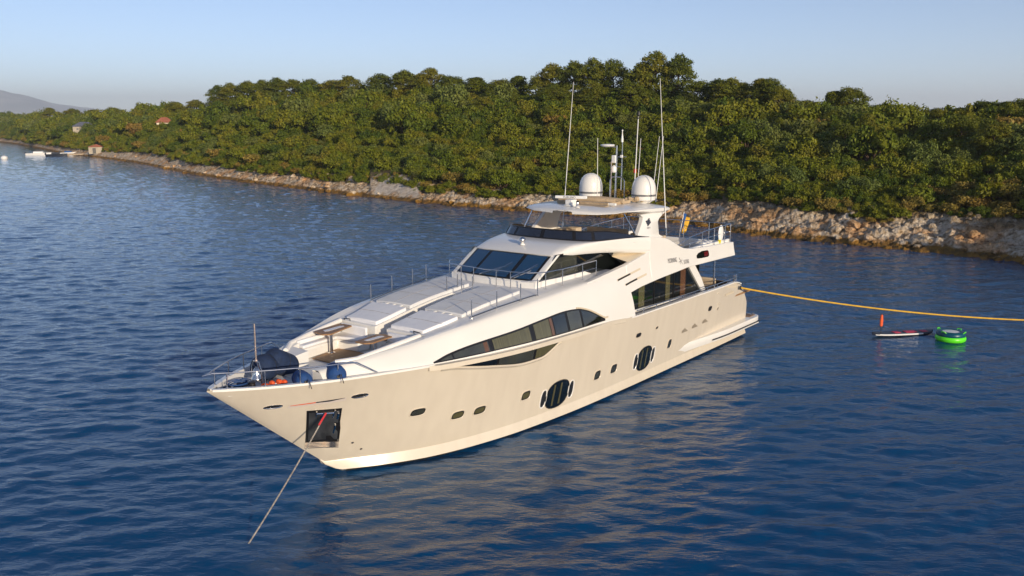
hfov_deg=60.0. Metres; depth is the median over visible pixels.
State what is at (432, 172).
shrub
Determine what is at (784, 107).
shrub
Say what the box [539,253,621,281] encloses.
wheelhouse side window
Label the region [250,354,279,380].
fender
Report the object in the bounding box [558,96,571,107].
shrub
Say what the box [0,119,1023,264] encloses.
terrain
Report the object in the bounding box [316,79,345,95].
pine tree
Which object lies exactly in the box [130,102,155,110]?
shrub
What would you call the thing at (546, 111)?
pine tree
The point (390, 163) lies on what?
shrub
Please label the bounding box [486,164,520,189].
shrub
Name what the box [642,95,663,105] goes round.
shrub
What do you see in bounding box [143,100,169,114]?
shrub
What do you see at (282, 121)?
shrub
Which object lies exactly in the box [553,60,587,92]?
pine tree
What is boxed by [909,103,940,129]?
shrub
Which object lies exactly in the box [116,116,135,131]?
shrub
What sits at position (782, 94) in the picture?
pine tree
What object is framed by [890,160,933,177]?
shrub
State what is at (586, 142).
shrub
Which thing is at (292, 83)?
pine tree
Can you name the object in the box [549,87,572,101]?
pine tree
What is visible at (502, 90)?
shrub
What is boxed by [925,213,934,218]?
boulder
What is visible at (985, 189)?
shrub
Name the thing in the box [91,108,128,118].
shrub
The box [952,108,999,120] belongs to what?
shrub
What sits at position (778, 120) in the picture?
pine tree
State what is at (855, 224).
boulder
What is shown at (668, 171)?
shrub
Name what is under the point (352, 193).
boulder
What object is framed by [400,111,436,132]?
shrub
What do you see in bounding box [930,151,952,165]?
shrub
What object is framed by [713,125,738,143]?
shrub
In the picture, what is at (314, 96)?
shrub
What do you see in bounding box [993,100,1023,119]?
pine tree
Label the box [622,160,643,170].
shrub
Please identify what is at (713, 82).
pine tree
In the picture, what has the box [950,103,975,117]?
shrub
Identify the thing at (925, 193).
shrub
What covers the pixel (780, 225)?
boulder
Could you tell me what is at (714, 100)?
shrub
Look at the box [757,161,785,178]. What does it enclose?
shrub
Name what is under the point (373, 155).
shrub
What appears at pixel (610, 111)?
shrub
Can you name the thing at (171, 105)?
pine tree
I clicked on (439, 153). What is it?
shrub
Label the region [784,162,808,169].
shrub
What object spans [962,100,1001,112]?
pine tree
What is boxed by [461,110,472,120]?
pine tree
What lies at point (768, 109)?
shrub
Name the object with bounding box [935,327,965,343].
towable tube
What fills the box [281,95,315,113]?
shrub
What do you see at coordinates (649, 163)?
shrub
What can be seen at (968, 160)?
shrub
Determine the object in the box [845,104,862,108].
shrub
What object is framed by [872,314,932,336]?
paddle board
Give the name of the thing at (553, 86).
pine tree
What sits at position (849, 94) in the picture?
pine tree
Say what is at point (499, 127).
shrub
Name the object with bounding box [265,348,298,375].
fender
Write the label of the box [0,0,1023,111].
sky
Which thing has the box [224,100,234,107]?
pine tree
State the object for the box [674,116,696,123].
shrub
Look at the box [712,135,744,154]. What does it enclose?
shrub
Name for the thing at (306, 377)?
fender
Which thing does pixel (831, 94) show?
pine tree
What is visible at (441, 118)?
shrub
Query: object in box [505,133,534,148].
shrub
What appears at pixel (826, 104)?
shrub
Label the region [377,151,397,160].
shrub
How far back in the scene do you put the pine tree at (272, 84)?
234.40 m
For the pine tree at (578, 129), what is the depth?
136.68 m
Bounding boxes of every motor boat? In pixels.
[25,151,50,154]
[45,152,66,155]
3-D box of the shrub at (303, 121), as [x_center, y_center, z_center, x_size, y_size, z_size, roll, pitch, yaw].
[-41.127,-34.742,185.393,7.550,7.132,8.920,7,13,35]
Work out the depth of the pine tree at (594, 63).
164.10 m
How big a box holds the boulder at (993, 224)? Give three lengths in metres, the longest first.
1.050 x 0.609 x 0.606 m
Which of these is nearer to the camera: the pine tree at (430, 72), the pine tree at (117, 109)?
the pine tree at (430, 72)
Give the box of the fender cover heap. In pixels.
[223,378,250,387]
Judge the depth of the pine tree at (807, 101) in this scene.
132.11 m
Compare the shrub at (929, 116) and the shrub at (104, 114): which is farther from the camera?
the shrub at (104, 114)
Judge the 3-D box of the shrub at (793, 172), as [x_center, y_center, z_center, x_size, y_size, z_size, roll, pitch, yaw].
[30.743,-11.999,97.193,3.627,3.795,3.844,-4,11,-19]
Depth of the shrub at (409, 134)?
154.60 m
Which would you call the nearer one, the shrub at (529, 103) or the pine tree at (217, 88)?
the shrub at (529, 103)
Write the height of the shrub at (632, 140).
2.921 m
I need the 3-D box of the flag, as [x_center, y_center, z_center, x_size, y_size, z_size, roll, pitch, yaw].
[8.916,-3.326,46.063,0.252,1.265,0.968,8,13,37]
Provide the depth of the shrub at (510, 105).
161.04 m
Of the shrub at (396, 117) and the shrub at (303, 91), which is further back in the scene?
the shrub at (303, 91)
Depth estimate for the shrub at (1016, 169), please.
84.98 m
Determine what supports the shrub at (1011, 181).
on the terrain
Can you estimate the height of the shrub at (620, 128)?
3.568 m
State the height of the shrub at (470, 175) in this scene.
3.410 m
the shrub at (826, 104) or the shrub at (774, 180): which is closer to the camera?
the shrub at (774, 180)
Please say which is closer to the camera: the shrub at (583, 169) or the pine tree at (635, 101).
the shrub at (583, 169)
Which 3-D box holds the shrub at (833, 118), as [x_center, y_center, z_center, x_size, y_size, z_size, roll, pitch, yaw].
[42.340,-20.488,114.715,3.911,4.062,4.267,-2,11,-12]
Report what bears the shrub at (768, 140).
on the terrain
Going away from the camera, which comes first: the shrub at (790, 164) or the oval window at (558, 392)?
the oval window at (558, 392)
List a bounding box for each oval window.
[539,379,574,408]
[632,345,655,370]
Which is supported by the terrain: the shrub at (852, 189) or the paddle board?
the shrub at (852, 189)
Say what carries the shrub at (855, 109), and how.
on the terrain
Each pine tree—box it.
[39,108,55,117]
[62,108,82,115]
[105,107,124,112]
[159,101,185,113]
[184,99,207,109]
[203,85,226,105]
[213,82,238,101]
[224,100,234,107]
[232,80,254,99]
[248,79,271,99]
[256,90,277,98]
[260,77,286,93]
[277,79,299,95]
[293,78,322,92]
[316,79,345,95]
[327,75,364,94]
[362,73,395,90]
[384,69,414,92]
[396,75,429,94]
[413,67,444,88]
[434,75,467,89]
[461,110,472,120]
[464,76,488,95]
[472,95,496,110]
[481,78,508,93]
[507,76,528,95]
[508,89,520,103]
[523,74,548,95]
[531,62,572,90]
[532,87,561,105]
[538,104,555,121]
[539,82,564,93]
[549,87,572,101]
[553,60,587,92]
[568,87,587,98]
[569,90,603,107]
[571,57,614,90]
[572,127,581,136]
[579,82,608,107]
[587,58,629,90]
[590,87,608,106]
[598,97,630,107]
[603,87,621,96]
[615,82,652,106]
[619,63,655,89]
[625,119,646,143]
[627,95,641,113]
[628,88,662,100]
[631,50,676,95]
[653,52,698,98]
[665,95,687,111]
[678,79,710,102]
[687,107,708,121]
[700,78,722,102]
[705,77,748,100]
[723,82,751,101]
[743,78,772,105]
[748,77,794,103]
[758,112,766,121]
[763,86,798,106]
[772,116,786,132]
[798,122,820,137]
[800,99,818,105]
[821,91,848,106]
[822,108,845,120]
[827,121,858,142]
[829,86,872,106]
[853,113,878,131]
[924,108,953,118]
[937,113,980,141]
[950,107,972,114]
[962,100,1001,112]
[968,121,1014,155]
[970,117,999,144]
[973,116,984,125]
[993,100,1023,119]
[1010,98,1023,110]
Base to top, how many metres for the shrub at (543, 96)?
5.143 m
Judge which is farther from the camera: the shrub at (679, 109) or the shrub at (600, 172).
the shrub at (679, 109)
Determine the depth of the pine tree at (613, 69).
162.88 m
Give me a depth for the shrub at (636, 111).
142.46 m
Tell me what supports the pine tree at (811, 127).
on the terrain
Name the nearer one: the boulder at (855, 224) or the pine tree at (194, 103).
the boulder at (855, 224)
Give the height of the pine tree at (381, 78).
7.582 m
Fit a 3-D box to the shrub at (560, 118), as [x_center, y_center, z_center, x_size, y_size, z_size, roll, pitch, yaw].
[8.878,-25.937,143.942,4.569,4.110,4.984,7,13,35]
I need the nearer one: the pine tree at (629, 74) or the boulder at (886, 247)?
the boulder at (886, 247)
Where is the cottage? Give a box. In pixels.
[72,122,91,132]
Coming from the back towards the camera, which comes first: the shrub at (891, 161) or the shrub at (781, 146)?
the shrub at (781, 146)
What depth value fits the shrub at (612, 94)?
154.13 m
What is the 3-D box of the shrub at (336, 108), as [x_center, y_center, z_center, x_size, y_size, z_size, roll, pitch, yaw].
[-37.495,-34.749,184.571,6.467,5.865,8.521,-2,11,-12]
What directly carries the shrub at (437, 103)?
on the terrain
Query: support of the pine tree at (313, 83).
on the terrain
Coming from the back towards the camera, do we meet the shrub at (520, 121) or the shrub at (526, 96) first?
the shrub at (526, 96)
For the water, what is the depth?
32.75 m
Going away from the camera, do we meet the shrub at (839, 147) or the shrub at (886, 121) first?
the shrub at (839, 147)
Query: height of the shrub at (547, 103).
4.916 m
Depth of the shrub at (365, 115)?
180.17 m
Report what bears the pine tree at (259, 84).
on the terrain
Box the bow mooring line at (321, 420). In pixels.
[248,413,326,543]
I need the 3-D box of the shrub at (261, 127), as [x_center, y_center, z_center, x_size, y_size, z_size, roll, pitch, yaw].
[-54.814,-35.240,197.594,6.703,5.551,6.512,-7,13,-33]
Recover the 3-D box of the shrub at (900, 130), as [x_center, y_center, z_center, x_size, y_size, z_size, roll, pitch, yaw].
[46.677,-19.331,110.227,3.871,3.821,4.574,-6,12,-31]
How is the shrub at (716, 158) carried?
on the terrain
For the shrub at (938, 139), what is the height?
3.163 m
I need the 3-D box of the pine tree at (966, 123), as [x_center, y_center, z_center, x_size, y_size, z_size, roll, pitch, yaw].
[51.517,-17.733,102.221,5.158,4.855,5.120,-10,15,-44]
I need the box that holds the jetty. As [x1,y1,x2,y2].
[67,153,84,155]
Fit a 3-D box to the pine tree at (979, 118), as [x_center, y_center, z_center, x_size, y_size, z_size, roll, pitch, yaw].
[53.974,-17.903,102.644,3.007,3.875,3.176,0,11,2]
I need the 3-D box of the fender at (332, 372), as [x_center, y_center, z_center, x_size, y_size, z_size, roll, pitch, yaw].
[-5.153,2.537,25.984,0.585,0.604,1.190,-4,11,-22]
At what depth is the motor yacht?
31.57 m
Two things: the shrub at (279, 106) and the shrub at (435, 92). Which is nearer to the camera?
the shrub at (435, 92)
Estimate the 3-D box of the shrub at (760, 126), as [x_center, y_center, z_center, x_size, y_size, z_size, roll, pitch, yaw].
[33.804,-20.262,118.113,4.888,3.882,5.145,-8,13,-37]
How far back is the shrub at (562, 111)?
151.57 m
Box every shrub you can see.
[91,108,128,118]
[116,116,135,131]
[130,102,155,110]
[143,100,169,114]
[163,102,182,113]
[176,109,191,123]
[184,117,212,135]
[200,114,223,128]
[204,100,232,117]
[233,93,255,109]
[237,113,266,127]
[244,90,277,110]
[251,117,276,134]
[260,106,281,121]
[266,98,284,113]
[267,91,287,102]
[272,109,301,130]
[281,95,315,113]
[289,105,320,129]
[292,79,319,98]
[302,90,324,103]
[304,143,328,155]
[311,102,348,130]
[311,150,340,166]
[314,123,335,137]
[321,107,346,115]
[338,84,359,102]
[346,89,381,108]
[353,107,380,120]
[358,146,368,158]
[360,146,387,161]
[365,82,388,94]
[369,91,389,101]
[374,152,402,171]
[375,103,393,114]
[376,119,399,129]
[377,101,399,119]
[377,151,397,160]
[385,98,430,133]
[399,96,416,104]
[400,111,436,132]
[401,127,425,144]
[402,100,435,113]
[404,151,430,163]
[415,98,430,107]
[421,165,445,183]
[430,97,449,111]
[431,80,472,99]
[432,149,456,159]
[434,113,464,127]
[435,81,467,106]
[437,118,473,135]
[440,103,467,115]
[447,113,470,120]
[462,147,485,160]
[463,167,485,184]
[467,105,486,119]
[470,85,483,94]
[479,93,507,110]
[484,107,515,120]
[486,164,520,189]
[489,117,521,135]
[490,82,520,102]
[498,113,528,127]
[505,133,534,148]
[506,103,524,111]
[511,155,535,172]
[514,94,534,103]
[516,99,542,110]
[533,93,565,107]
[533,100,560,117]
[533,171,559,186]
[534,134,566,151]
[536,125,562,138]
[540,102,570,118]
[542,115,567,126]
[550,115,567,132]
[554,101,587,116]
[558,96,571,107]
[564,109,601,126]
[574,162,598,178]
[582,135,602,145]
[587,139,615,153]
[589,96,630,124]
[589,127,619,140]
[590,163,612,182]
[599,86,643,106]
[611,122,627,131]
[618,128,648,140]
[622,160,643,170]
[628,130,651,143]
[632,106,652,117]
[632,142,660,159]
[638,97,666,113]
[638,154,668,171]
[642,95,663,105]
[646,102,667,108]
[647,122,674,141]
[650,163,673,178]
[654,139,681,155]
[654,176,679,189]
[656,90,676,100]
[665,104,695,118]
[667,97,703,115]
[668,161,694,170]
[670,114,695,129]
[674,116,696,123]
[674,118,719,143]
[674,170,693,185]
[675,146,695,162]
[680,167,710,190]
[682,148,711,162]
[686,139,714,152]
[691,97,714,113]
[704,96,749,125]
[705,151,738,166]
[709,97,730,105]
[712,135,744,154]
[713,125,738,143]
[713,161,746,174]
[721,168,760,187]
[724,118,767,146]
[740,98,781,121]
[746,116,770,125]
[748,121,782,132]
[749,142,781,157]
[750,138,779,148]
[756,170,791,188]
[757,129,783,144]
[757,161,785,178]
[765,150,793,159]
[767,117,798,131]
[768,129,795,140]
[770,139,800,152]
[777,155,807,167]
[779,101,823,121]
[780,98,805,113]
[780,165,809,184]
[783,136,823,159]
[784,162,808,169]
[793,184,824,201]
[799,162,817,180]
[801,156,838,168]
[813,164,844,182]
[814,131,829,144]
[817,141,832,149]
[818,99,848,114]
[821,114,854,130]
[821,139,853,157]
[822,131,845,141]
[822,187,847,195]
[824,101,853,117]
[835,173,881,193]
[835,184,871,203]
[843,103,890,128]
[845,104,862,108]
[851,106,868,113]
[871,152,908,169]
[871,169,902,186]
[875,117,908,137]
[884,113,899,127]
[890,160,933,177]
[892,134,919,150]
[894,180,936,206]
[901,109,927,130]
[902,149,935,168]
[905,102,925,131]
[905,138,943,154]
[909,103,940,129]
[913,106,934,119]
[917,111,963,137]
[922,137,970,153]
[928,130,952,142]
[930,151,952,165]
[940,155,984,178]
[942,104,952,116]
[946,158,973,166]
[947,189,973,196]
[948,143,977,160]
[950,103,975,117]
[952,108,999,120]
[961,132,989,154]
[964,173,1016,199]
[966,196,992,207]
[967,155,1002,173]
[985,105,1010,117]
[986,176,1021,185]
[989,161,1015,173]
[994,159,1023,182]
[997,150,1023,163]
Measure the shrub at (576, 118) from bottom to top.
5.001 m
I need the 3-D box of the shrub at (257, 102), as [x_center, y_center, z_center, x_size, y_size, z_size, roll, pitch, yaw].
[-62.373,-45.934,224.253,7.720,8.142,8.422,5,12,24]
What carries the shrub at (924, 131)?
on the terrain
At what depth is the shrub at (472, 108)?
161.10 m
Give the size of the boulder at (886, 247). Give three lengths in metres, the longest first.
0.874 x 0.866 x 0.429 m
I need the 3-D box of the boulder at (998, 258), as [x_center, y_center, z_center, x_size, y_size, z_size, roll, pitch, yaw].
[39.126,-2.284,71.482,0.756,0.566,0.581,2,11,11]
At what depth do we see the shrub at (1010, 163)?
88.41 m
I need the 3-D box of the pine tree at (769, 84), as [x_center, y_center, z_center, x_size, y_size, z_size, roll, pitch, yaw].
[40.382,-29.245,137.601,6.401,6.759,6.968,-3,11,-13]
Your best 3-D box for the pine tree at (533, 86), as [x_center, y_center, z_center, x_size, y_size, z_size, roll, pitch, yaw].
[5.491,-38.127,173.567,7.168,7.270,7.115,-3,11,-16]
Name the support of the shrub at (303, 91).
on the terrain
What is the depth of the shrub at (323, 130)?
174.84 m
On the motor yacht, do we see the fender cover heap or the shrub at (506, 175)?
the fender cover heap
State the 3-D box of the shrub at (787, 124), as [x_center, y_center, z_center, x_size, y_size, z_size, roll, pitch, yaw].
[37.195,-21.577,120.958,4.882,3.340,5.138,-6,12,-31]
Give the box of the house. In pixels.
[155,117,170,123]
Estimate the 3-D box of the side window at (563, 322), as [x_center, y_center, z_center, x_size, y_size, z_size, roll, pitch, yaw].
[0.712,1.487,30.785,0.409,0.784,9.308,9,14,40]
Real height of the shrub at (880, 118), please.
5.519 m
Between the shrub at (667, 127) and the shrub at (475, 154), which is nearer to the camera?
the shrub at (667, 127)
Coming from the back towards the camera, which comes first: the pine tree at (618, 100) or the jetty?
the jetty
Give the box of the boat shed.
[88,144,103,153]
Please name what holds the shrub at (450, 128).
on the terrain
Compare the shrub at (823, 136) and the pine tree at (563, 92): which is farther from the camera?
the pine tree at (563, 92)
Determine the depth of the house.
267.16 m
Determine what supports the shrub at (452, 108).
on the terrain
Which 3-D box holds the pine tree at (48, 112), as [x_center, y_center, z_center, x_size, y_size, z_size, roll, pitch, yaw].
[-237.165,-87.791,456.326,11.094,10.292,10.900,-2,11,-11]
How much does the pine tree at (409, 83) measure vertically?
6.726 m
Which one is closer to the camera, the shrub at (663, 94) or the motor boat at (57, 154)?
the shrub at (663, 94)
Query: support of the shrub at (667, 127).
on the terrain
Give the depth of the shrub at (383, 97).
200.56 m
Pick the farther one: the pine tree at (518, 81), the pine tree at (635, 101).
the pine tree at (518, 81)
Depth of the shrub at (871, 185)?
89.91 m
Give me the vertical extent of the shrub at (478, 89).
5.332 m
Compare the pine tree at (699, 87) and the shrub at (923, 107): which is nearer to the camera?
the shrub at (923, 107)
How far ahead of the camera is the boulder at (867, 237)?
80.14 m
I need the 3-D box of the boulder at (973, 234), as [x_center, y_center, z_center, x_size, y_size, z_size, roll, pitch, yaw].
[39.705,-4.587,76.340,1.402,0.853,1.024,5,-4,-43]
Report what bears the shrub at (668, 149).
on the terrain
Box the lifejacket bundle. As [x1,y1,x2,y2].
[261,379,287,385]
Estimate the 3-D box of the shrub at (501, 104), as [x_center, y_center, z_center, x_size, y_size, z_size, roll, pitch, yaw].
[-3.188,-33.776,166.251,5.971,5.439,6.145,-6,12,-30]
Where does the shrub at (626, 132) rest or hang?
on the terrain
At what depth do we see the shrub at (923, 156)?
95.31 m
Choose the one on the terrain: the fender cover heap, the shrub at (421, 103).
the shrub at (421, 103)
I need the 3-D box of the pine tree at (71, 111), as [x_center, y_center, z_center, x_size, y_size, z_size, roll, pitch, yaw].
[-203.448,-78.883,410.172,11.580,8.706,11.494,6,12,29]
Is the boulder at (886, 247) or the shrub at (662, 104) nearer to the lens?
the boulder at (886, 247)
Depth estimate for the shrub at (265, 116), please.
201.67 m
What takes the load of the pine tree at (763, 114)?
on the terrain
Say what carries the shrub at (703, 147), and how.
on the terrain
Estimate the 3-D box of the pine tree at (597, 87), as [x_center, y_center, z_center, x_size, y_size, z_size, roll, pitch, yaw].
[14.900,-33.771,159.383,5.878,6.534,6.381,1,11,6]
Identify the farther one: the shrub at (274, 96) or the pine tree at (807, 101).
the shrub at (274, 96)
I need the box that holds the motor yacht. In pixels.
[201,81,759,470]
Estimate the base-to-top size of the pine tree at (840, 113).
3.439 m
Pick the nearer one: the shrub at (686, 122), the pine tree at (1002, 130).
the pine tree at (1002, 130)
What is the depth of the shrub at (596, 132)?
132.42 m
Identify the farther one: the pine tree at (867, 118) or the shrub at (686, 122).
the shrub at (686, 122)
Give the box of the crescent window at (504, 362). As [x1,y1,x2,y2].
[442,342,561,370]
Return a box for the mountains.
[0,90,102,113]
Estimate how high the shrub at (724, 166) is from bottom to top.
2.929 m
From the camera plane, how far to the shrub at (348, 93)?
207.93 m
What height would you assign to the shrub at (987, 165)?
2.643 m
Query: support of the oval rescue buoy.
hanging from the motor yacht
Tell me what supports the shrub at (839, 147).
on the terrain
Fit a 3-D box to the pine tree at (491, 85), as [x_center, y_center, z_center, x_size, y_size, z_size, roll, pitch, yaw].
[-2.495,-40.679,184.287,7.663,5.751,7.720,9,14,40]
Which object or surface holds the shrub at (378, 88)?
on the terrain
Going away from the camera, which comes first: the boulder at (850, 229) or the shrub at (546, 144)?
the boulder at (850, 229)
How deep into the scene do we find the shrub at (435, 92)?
180.24 m
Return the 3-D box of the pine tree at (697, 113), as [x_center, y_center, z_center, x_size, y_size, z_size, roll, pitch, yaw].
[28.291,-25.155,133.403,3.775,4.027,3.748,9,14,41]
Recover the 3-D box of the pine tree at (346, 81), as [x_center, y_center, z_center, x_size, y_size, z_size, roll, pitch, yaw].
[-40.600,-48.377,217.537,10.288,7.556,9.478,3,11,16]
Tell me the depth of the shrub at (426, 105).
167.51 m
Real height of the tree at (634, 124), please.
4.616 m
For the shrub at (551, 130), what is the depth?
140.72 m
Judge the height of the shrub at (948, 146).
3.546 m
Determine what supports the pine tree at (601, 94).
on the terrain
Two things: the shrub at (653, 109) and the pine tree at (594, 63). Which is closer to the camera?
the shrub at (653, 109)
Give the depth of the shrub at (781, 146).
108.36 m
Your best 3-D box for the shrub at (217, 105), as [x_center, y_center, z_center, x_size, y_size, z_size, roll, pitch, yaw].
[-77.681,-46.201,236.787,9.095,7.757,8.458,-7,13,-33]
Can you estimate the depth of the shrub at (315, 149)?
162.98 m
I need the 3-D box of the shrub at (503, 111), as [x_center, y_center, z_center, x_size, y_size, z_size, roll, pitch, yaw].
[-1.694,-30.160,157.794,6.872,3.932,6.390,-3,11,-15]
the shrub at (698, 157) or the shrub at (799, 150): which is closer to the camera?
the shrub at (799, 150)
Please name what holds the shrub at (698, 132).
on the terrain
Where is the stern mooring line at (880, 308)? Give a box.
[741,287,1023,320]
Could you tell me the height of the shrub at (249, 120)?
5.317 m
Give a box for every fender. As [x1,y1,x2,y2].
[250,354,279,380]
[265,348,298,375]
[292,370,312,388]
[326,362,346,382]
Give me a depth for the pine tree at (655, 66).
154.99 m
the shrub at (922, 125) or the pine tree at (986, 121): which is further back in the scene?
the shrub at (922, 125)
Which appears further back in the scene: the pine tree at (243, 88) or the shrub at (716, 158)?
the pine tree at (243, 88)
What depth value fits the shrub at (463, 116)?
159.88 m
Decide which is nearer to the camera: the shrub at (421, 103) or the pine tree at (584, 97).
the pine tree at (584, 97)
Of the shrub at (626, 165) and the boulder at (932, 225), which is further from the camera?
the shrub at (626, 165)
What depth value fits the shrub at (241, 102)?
227.75 m
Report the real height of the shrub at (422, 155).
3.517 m
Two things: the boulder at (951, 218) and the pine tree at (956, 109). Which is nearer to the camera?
the boulder at (951, 218)
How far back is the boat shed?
287.94 m
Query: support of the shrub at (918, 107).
on the terrain
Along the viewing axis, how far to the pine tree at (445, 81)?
193.58 m
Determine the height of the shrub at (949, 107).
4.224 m
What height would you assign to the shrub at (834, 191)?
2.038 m
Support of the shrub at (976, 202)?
on the terrain
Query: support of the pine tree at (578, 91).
on the terrain
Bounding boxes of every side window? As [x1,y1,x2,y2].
[434,307,608,362]
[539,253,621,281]
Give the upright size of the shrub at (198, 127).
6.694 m
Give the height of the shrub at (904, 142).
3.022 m
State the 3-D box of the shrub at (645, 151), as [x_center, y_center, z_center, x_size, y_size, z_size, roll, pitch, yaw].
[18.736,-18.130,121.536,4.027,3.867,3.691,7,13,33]
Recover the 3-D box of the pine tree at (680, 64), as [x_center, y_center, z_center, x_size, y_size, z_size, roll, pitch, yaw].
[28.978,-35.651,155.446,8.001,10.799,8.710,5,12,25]
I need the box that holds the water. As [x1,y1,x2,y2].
[0,142,1023,575]
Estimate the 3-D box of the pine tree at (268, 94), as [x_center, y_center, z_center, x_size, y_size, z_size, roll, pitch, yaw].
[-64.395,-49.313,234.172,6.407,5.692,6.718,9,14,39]
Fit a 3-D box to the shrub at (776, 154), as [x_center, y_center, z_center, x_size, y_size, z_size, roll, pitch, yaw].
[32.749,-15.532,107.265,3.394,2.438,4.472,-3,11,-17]
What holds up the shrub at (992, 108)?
on the terrain
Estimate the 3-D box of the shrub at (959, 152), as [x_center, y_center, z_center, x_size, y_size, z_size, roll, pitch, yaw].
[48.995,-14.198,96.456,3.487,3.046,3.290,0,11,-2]
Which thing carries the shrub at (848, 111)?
on the terrain
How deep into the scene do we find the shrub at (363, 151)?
149.68 m
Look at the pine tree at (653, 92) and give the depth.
153.73 m
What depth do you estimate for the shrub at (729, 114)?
126.68 m
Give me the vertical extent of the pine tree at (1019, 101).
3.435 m
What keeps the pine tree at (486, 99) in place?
on the terrain
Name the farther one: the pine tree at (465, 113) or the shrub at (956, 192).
the pine tree at (465, 113)
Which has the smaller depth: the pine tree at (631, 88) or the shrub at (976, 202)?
the shrub at (976, 202)
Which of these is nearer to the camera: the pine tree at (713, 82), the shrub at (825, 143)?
the shrub at (825, 143)
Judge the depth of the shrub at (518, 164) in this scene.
123.97 m
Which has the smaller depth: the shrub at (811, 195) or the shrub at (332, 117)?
the shrub at (811, 195)
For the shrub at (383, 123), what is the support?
on the terrain
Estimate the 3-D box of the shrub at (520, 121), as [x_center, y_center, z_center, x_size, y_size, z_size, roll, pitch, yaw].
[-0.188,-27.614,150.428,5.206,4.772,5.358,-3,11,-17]
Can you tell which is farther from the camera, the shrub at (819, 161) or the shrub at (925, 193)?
the shrub at (819, 161)
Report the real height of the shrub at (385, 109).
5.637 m
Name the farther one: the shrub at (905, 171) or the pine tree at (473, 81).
the pine tree at (473, 81)
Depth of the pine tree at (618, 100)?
153.71 m
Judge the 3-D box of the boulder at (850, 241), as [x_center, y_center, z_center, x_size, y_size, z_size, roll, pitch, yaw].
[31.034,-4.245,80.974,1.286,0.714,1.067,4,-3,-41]
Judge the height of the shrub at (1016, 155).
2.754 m
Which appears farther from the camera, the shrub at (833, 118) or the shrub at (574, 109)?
the shrub at (574, 109)
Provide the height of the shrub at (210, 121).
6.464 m
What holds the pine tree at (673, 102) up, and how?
on the terrain
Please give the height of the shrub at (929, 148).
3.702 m
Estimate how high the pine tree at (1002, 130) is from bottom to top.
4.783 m
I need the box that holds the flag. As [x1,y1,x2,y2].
[679,213,689,236]
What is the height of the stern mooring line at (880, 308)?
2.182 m
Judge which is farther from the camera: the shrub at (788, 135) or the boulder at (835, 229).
the shrub at (788, 135)
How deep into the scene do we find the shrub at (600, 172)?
113.25 m
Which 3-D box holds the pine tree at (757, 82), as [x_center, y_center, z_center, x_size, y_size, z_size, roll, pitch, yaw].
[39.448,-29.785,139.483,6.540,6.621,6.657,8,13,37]
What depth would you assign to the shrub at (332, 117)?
177.05 m
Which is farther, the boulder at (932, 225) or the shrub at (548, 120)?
the shrub at (548, 120)
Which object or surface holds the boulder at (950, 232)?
on the terrain
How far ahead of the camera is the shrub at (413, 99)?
179.67 m
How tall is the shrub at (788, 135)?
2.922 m
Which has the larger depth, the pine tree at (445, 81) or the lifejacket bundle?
the pine tree at (445, 81)
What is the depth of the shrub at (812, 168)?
97.62 m
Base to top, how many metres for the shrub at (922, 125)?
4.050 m
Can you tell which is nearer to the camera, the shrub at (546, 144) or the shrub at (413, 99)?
the shrub at (546, 144)
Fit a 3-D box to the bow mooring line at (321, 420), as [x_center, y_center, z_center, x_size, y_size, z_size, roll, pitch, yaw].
[-6.329,5.412,24.646,0.060,2.791,4.227,4,11,23]
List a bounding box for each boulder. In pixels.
[346,190,358,195]
[694,219,702,224]
[777,223,785,228]
[830,226,840,232]
[843,219,859,229]
[844,227,855,231]
[847,238,858,244]
[864,234,872,239]
[882,245,891,248]
[892,228,903,233]
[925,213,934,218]
[928,223,936,228]
[947,230,954,235]
[949,216,956,221]
[953,235,963,239]
[969,230,979,238]
[987,223,996,228]
[991,249,997,254]
[993,256,1002,260]
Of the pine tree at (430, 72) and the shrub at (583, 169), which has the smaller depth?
the shrub at (583, 169)
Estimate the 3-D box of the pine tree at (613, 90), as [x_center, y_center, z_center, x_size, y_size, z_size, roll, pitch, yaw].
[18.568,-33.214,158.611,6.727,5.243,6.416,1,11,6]
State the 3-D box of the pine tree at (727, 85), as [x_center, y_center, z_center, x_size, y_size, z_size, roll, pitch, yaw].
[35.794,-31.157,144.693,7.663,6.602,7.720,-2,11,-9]
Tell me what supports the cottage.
on the terrain
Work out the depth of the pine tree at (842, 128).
104.96 m
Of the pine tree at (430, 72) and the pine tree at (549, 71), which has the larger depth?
the pine tree at (430, 72)
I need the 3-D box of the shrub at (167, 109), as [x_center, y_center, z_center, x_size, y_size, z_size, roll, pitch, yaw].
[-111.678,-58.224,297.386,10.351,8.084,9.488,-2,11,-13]
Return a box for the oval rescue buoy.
[718,225,723,242]
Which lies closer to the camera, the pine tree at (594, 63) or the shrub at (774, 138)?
the shrub at (774, 138)

